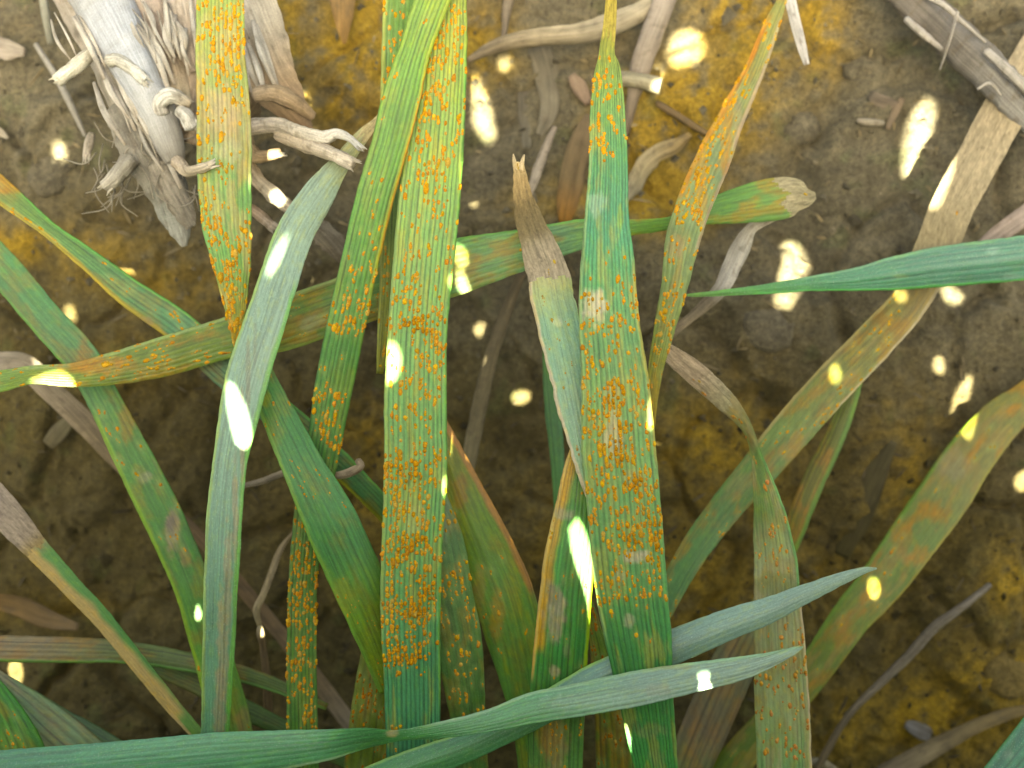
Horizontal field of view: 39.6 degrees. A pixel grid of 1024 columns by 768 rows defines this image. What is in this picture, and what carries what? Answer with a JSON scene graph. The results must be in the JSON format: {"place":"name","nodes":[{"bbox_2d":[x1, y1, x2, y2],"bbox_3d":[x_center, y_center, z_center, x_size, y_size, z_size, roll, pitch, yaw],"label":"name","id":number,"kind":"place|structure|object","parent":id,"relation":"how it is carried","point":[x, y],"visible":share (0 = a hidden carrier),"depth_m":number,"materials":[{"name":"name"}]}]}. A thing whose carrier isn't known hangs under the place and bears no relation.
{"place":"outdoors","nodes":[
{"label":"outdoors","id":0,"kind":"place"},
{"bbox_2d":[0,0,1023,767],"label":"soil ground","id":1,"kind":"structure","parent":0,"point":[932,668],"depth_m":0.32,"materials":[{"name":"brown soil"}]},
{"bbox_2d":[0,37,26,60],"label":"wood chip","id":2,"kind":"object","parent":1,"relation":"on","point":[10,50],"visible":1,"depth_m":0.31,"materials":[{"name":"beige plant"}]},
{"bbox_2d":[0,593,78,630],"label":"dry leaf","id":3,"kind":"object","parent":1,"relation":"on","point":[31,611],"visible":1,"depth_m":0.33,"materials":[{"name":"brown plant"}]},
{"bbox_2d":[39,0,53,44],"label":"straw piece","id":4,"kind":"object","parent":1,"relation":"on","point":[45,11],"visible":0.96,"depth_m":0.31,"materials":[{"name":"beige plant"}]},
{"bbox_2d":[27,156,68,197],"bbox_3d":[-0.102,-0.047,0.317,0.011,0.005,0.011,0,86,0],"label":"soil clod","id":5,"kind":"object","parent":1,"relation":"on","point":[46,178],"visible":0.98,"depth_m":0.32,"materials":[{"name":"brown soil"}]},
{"bbox_2d":[43,419,70,448],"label":"dry leaf","id":6,"kind":"object","parent":1,"relation":"on","point":[57,433],"visible":0.85,"depth_m":0.32,"materials":[{"name":"beige plant"}]},
{"bbox_2d":[33,42,85,136],"bbox_3d":[-0.098,-0.064,0.307,0.011,0.005,0.020,0,86,0],"label":"straw piece","id":7,"kind":"object","parent":1,"relation":"on","point":[63,88],"visible":0.84,"depth_m":0.31,"materials":[{"name":"beige plant"}]},
{"bbox_2d":[0,351,350,728],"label":"dry leaf","id":8,"kind":"object","parent":1,"relation":"on","point":[71,410],"visible":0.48,"depth_m":0.30,"materials":[{"name":"brown plant"}]},
{"bbox_2d":[0,173,382,522],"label":"wheat leaf","id":9,"kind":"object","parent":1,"relation":"on","point":[162,315],"visible":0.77,"depth_m":0.27,"materials":[{"name":"green plant"}]},
{"bbox_2d":[49,0,366,262],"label":"straw stubble","id":10,"kind":"object","parent":1,"relation":"on","point":[138,56],"visible":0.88,"depth_m":0.27,"materials":[{"name":"beige plant"}]},
{"bbox_2d":[195,0,252,345],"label":"wheat leaf","id":11,"kind":"object","parent":10,"relation":"on","point":[223,134],"visible":1,"depth_m":0.26,"materials":[{"name":"green plant"}]},
{"bbox_2d":[201,116,376,733],"bbox_3d":[-0.045,0.009,0.255,0.015,0.014,0.127,12,86,1],"label":"wheat leaf","id":12,"kind":"object","parent":10,"relation":"on","point":[252,359],"visible":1,"depth_m":0.25,"materials":[{"name":"green plant"}]},
{"bbox_2d":[285,0,450,767],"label":"wheat leaf","id":13,"kind":"object","parent":12,"relation":"on","point":[350,305],"visible":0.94,"depth_m":0.25,"materials":[{"name":"green plant"}]},
{"bbox_2d":[344,653,385,767],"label":"wheat leaf","id":14,"kind":"object","parent":13,"relation":"on","point":[367,706],"visible":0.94,"depth_m":0.27,"materials":[{"name":"green plant"}]},
{"bbox_2d":[260,368,383,693],"bbox_3d":[-0.032,0.024,0.256,0.010,0.011,0.067,-23,86,-2],"label":"wheat leaf","id":15,"kind":"object","parent":14,"relation":"on","point":[345,554],"visible":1,"depth_m":0.25,"materials":[{"name":"green plant"}]},
{"bbox_2d":[152,666,344,767],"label":"wheat leaf","id":16,"kind":"object","parent":1,"relation":"on","point":[263,718],"visible":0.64,"depth_m":0.28,"materials":[{"name":"green plant"}]},
{"bbox_2d":[0,635,327,709],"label":"wheat leaf","id":17,"kind":"object","parent":16,"relation":"on","point":[35,649],"visible":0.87,"depth_m":0.28,"materials":[{"name":"plant"}]},
{"bbox_2d":[0,241,252,731],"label":"wheat leaf","id":18,"kind":"object","parent":17,"relation":"on","point":[61,335],"visible":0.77,"depth_m":0.27,"materials":[{"name":"green plant"}]},
{"bbox_2d":[28,686,121,741],"bbox_3d":[-0.080,0.068,0.273,0.031,0.003,0.005,37,87,2],"label":"wheat leaf","id":19,"kind":"object","parent":18,"relation":"on","point":[101,734],"visible":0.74,"depth_m":0.27,"materials":[{"name":"green plant"}]},
{"bbox_2d":[0,670,102,746],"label":"wheat leaf","id":20,"kind":"object","parent":19,"relation":"on","point":[55,724],"visible":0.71,"depth_m":0.27,"materials":[{"name":"green plant"}]},
{"bbox_2d":[0,680,44,749],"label":"wheat leaf","id":21,"kind":"object","parent":20,"relation":"on","point":[18,729],"visible":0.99,"depth_m":0.26,"materials":[{"name":"green plant"}]},
{"bbox_2d":[0,483,200,734],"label":"wheat leaf","id":22,"kind":"object","parent":18,"relation":"on","point":[19,530],"visible":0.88,"depth_m":0.27,"materials":[{"name":"plant"}]},
{"bbox_2d":[256,625,272,730],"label":"stem","id":23,"kind":"object","parent":1,"relation":"on","point":[267,694],"visible":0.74,"depth_m":0.28,"materials":[{"name":"plant"}]},
{"bbox_2d":[253,532,291,625],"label":"dry leaf","id":24,"kind":"object","parent":23,"relation":"hanging from","point":[259,601],"visible":0.99,"depth_m":0.28,"materials":[{"name":"brown plant"}]},
{"bbox_2d":[245,458,364,487],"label":"twig","id":25,"kind":"object","parent":1,"relation":"on","point":[358,467],"visible":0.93,"depth_m":0.26,"materials":[{"name":"wood"}]},
{"bbox_2d":[330,0,354,43],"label":"dry leaf","id":26,"kind":"object","parent":1,"relation":"on","point":[343,12],"visible":1,"depth_m":0.31,"materials":[{"name":"plant"}]},
{"bbox_2d":[0,177,815,391],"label":"wheat leaf","id":27,"kind":"object","parent":1,"relation":"on","point":[481,260],"visible":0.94,"depth_m":0.26,"materials":[{"name":"green plant"}]},
{"bbox_2d":[376,0,413,373],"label":"wheat leaf","id":28,"kind":"object","parent":27,"relation":"on","point":[395,16],"visible":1,"depth_m":0.26,"materials":[{"name":"green plant"}]},
{"bbox_2d":[446,421,537,767],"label":"wheat leaf","id":29,"kind":"object","parent":1,"relation":"on","point":[506,603],"visible":0.87,"depth_m":0.27,"materials":[{"name":"green plant"}]},
{"bbox_2d":[440,494,488,767],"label":"wheat leaf","id":30,"kind":"object","parent":29,"relation":"on","point":[462,664],"visible":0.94,"depth_m":0.26,"materials":[{"name":"green plant"}]},
{"bbox_2d":[379,0,467,757],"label":"wheat leaf","id":31,"kind":"object","parent":30,"relation":"on","point":[415,425],"visible":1,"depth_m":0.25,"materials":[{"name":"green plant"}]},
{"bbox_2d":[364,567,876,767],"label":"wheat leaf","id":32,"kind":"object","parent":31,"relation":"on","point":[696,637],"visible":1,"depth_m":0.25,"materials":[{"name":"green plant"}]},
{"bbox_2d":[0,646,802,767],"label":"wheat leaf","id":33,"kind":"object","parent":32,"relation":"on","point":[300,748],"visible":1,"depth_m":0.24,"materials":[{"name":"green plant"}]},
{"bbox_2d":[579,0,677,767],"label":"wheat leaf","id":34,"kind":"object","parent":32,"relation":"on","point":[621,475],"visible":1,"depth_m":0.24,"materials":[{"name":"green plant"}]},
{"bbox_2d":[528,450,593,767],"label":"wheat leaf","id":35,"kind":"object","parent":29,"relation":"on","point":[561,640],"visible":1,"depth_m":0.25,"materials":[{"name":"green plant"}]},
{"bbox_2d":[463,272,525,469],"bbox_3d":[-0.005,-0.002,0.308,0.004,0.013,0.046,15,86,1],"label":"stem","id":36,"kind":"object","parent":1,"relation":"on","point":[474,431],"visible":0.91,"depth_m":0.30,"materials":[{"name":"brown plant"}]},
{"bbox_2d":[501,0,514,35],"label":"straw piece","id":37,"kind":"object","parent":1,"relation":"on","point":[507,5],"visible":1,"depth_m":0.31,"materials":[{"name":"beige plant"}]},
{"bbox_2d":[0,0,1023,767],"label":"straw chaff","id":38,"kind":"object","parent":1,"relation":"on","point":[542,382],"visible":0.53,"depth_m":0.32,"materials":[{"name":"brown plant"}]},
{"bbox_2d":[518,91,531,148],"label":"dry leaf","id":39,"kind":"object","parent":1,"relation":"on","point":[526,139],"visible":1,"depth_m":0.31,"materials":[{"name":"brown plant"}]},
{"bbox_2d":[529,126,556,194],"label":"twig","id":40,"kind":"object","parent":1,"relation":"on","point":[538,166],"visible":0.91,"depth_m":0.30,"materials":[{"name":"brown wood"}]},
{"bbox_2d":[528,46,559,136],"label":"dry leaf","id":41,"kind":"object","parent":1,"relation":"on","point":[542,61],"visible":1,"depth_m":0.31,"materials":[{"name":"brown plant"}]},
{"bbox_2d":[512,154,585,495],"bbox_3d":[0.008,-0.010,0.255,0.008,0.013,0.068,-11,86,-1],"label":"wheat leaf","id":42,"kind":"object","parent":1,"relation":"on","point":[553,304],"visible":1,"depth_m":0.26,"materials":[{"name":"green plant"}]},
{"bbox_2d":[542,353,563,507],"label":"wheat leaf","id":43,"kind":"object","parent":1,"relation":"on","point":[554,433],"visible":0.62,"depth_m":0.29,"materials":[{"name":"green plant"}]},
{"bbox_2d":[467,0,652,62],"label":"dry leaf","id":44,"kind":"object","parent":1,"relation":"on","point":[628,18],"visible":0.93,"depth_m":0.30,"materials":[{"name":"beige plant"}]},
{"bbox_2d":[557,113,589,221],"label":"dry leaf","id":45,"kind":"object","parent":1,"relation":"on","point":[573,169],"visible":0.88,"depth_m":0.31,"materials":[{"name":"brown plant"}]},
{"bbox_2d":[568,72,590,105],"bbox_3d":[0.015,-0.064,0.311,0.005,0.002,0.007,0,86,0],"label":"wood chip","id":46,"kind":"object","parent":1,"relation":"on","point":[579,87],"visible":0.98,"depth_m":0.31,"materials":[{"name":"brown plant"}]},
{"bbox_2d":[589,599,632,767],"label":"wheat leaf","id":47,"kind":"object","parent":1,"relation":"on","point":[612,747],"visible":0.65,"depth_m":0.27,"materials":[{"name":"green plant"}]},
{"bbox_2d":[621,71,662,94],"bbox_3d":[0.027,-0.065,0.305,0.010,0.005,0.006,0,86,0],"label":"straw piece","id":48,"kind":"object","parent":1,"relation":"on","point":[646,82],"visible":0.9,"depth_m":0.30,"materials":[{"name":"beige plant"}]},
{"bbox_2d":[625,0,676,136],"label":"straw piece","id":49,"kind":"object","parent":1,"relation":"on","point":[653,29],"visible":0.91,"depth_m":0.30,"materials":[{"name":"beige plant"}]},
{"bbox_2d":[628,132,691,200],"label":"dry leaf","id":50,"kind":"object","parent":1,"relation":"on","point":[647,162],"visible":0.88,"depth_m":0.30,"materials":[{"name":"brown plant"}]},
{"bbox_2d":[656,101,707,135],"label":"twig","id":51,"kind":"object","parent":1,"relation":"on","point":[678,116],"visible":0.91,"depth_m":0.31,"materials":[{"name":"brown wood"}]},
{"bbox_2d":[676,599,753,767],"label":"wheat leaf","id":52,"kind":"object","parent":1,"relation":"on","point":[707,722],"visible":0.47,"depth_m":0.30,"materials":[{"name":"plant"}]},
{"bbox_2d":[648,0,786,429],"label":"wheat leaf","id":53,"kind":"object","parent":1,"relation":"on","point":[704,179],"visible":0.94,"depth_m":0.27,"materials":[{"name":"plant"}]},
{"bbox_2d":[674,220,776,335],"bbox_3d":[0.042,-0.022,0.280,0.005,0.002,0.033,37,87,2],"label":"dry leaf","id":54,"kind":"object","parent":1,"relation":"on","point":[737,254],"visible":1,"depth_m":0.28,"materials":[{"name":"beige plant"}]},
{"bbox_2d":[743,307,794,352],"bbox_3d":[0.057,-0.013,0.315,0.014,0.007,0.012,0,86,0],"label":"soil clod","id":55,"kind":"object","parent":1,"relation":"on","point":[763,334],"visible":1,"depth_m":0.31,"materials":[{"name":"brown soil"}]},
{"bbox_2d":[786,0,808,64],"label":"straw piece","id":56,"kind":"object","parent":1,"relation":"on","point":[795,21],"visible":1,"depth_m":0.29,"materials":[{"name":"beige plant"}]},
{"bbox_2d":[783,112,820,145],"bbox_3d":[0.063,-0.056,0.312,0.010,0.005,0.008,0,86,0],"label":"soil clod","id":57,"kind":"object","parent":1,"relation":"on","point":[805,129],"visible":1,"depth_m":0.31,"materials":[{"name":"brown soil"}]},
{"bbox_2d":[787,383,861,551],"bbox_3d":[0.063,0.021,0.298,0.005,0.004,0.050,23,86,2],"label":"wheat leaf","id":58,"kind":"object","parent":1,"relation":"on","point":[815,477],"visible":0.77,"depth_m":0.30,"materials":[{"name":"green plant"}]},
{"bbox_2d":[812,758,836,767],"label":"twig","id":59,"kind":"object","parent":1,"relation":"on","point":[827,764],"visible":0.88,"depth_m":0.32,"materials":[{"name":"wood"}]},
{"bbox_2d":[666,35,1023,617],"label":"wheat leaf","id":60,"kind":"object","parent":1,"relation":"on","point":[849,366],"visible":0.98,"depth_m":0.29,"materials":[{"name":"green plant"}]},
{"bbox_2d":[686,235,1023,296],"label":"wheat leaf","id":61,"kind":"object","parent":1,"relation":"on","point":[1000,260],"visible":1,"depth_m":0.28,"materials":[{"name":"green plant"}]},
{"bbox_2d":[842,55,874,79],"bbox_3d":[0.076,-0.069,0.312,0.009,0.006,0.008,0,86,0],"label":"soil clod","id":62,"kind":"object","parent":1,"relation":"on","point":[853,69],"visible":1,"depth_m":0.31,"materials":[{"name":"brown soil"}]},
{"bbox_2d":[835,440,896,558],"bbox_3d":[0.079,0.026,0.319,0.006,0.012,0.028,18,86,1],"label":"dry leaf","id":63,"kind":"object","parent":1,"relation":"on","point":[876,475],"visible":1,"depth_m":0.32,"materials":[{"name":"brown plant"}]},
{"bbox_2d":[713,380,1023,767],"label":"wheat leaf","id":64,"kind":"object","parent":1,"relation":"on","point":[932,512],"visible":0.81,"depth_m":0.30,"materials":[{"name":"green plant"}]},
{"bbox_2d":[666,345,811,767],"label":"wheat leaf","id":65,"kind":"object","parent":64,"relation":"on","point":[782,716],"visible":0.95,"depth_m":0.27,"materials":[{"name":"green plant"}]},
{"bbox_2d":[856,118,884,126],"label":"twig","id":66,"kind":"object","parent":1,"relation":"on","point":[870,122],"visible":1,"depth_m":0.30,"materials":[{"name":"brown wood"}]},
{"bbox_2d":[867,90,899,108],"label":"dry leaf","id":67,"kind":"object","parent":1,"relation":"on","point":[879,99],"visible":1,"depth_m":0.31,"materials":[{"name":"brown plant"}]},
{"bbox_2d":[885,97,904,129],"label":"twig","id":68,"kind":"object","parent":1,"relation":"on","point":[895,112],"visible":1,"depth_m":0.31,"materials":[{"name":"brown wood"}]},
{"bbox_2d":[814,583,991,767],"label":"twig","id":69,"kind":"object","parent":1,"relation":"on","point":[925,636],"visible":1,"depth_m":0.31,"materials":[{"name":"brown wood"}]},
{"bbox_2d":[904,720,932,740],"bbox_3d":[0.093,0.079,0.326,0.007,0.002,0.005,0,86,0],"label":"pebble","id":70,"kind":"object","parent":1,"relation":"on","point":[920,731],"visible":1,"depth_m":0.33,"materials":[{"name":"grey stone"}]},
{"bbox_2d":[876,705,1023,767],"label":"dry leaf","id":71,"kind":"object","parent":1,"relation":"on","point":[924,753],"visible":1,"depth_m":0.32,"materials":[{"name":"plant"}]},
{"bbox_2d":[887,0,1023,132],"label":"stick","id":72,"kind":"object","parent":1,"relation":"on","point":[957,40],"visible":1,"depth_m":0.29,"materials":[{"name":"grey wood"}]},
{"bbox_2d":[978,204,1023,240],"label":"straw piece","id":73,"kind":"object","parent":1,"relation":"on","point":[1010,225],"visible":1,"depth_m":0.30,"materials":[{"name":"beige plant"}]},
{"bbox_2d":[983,651,1023,698],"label":"soil clod","id":74,"kind":"object","parent":1,"relation":"on","point":[1006,683],"visible":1,"depth_m":0.32,"materials":[{"name":"brown soil"}]},
{"bbox_3d":[-0.007,0.088,0.145,0.424,0.393,0.116,0,86,0],"label":"wheat row","id":75,"kind":"object","parent":1,"relation":"on","visible":0},
{"bbox_2d":[984,717,1023,767],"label":"wheat leaf","id":76,"kind":"object","parent":75,"relation":"attached to","point":[1009,753],"visible":1,"depth_m":0.26,"materials":[{"name":"green plant"}]}
]}

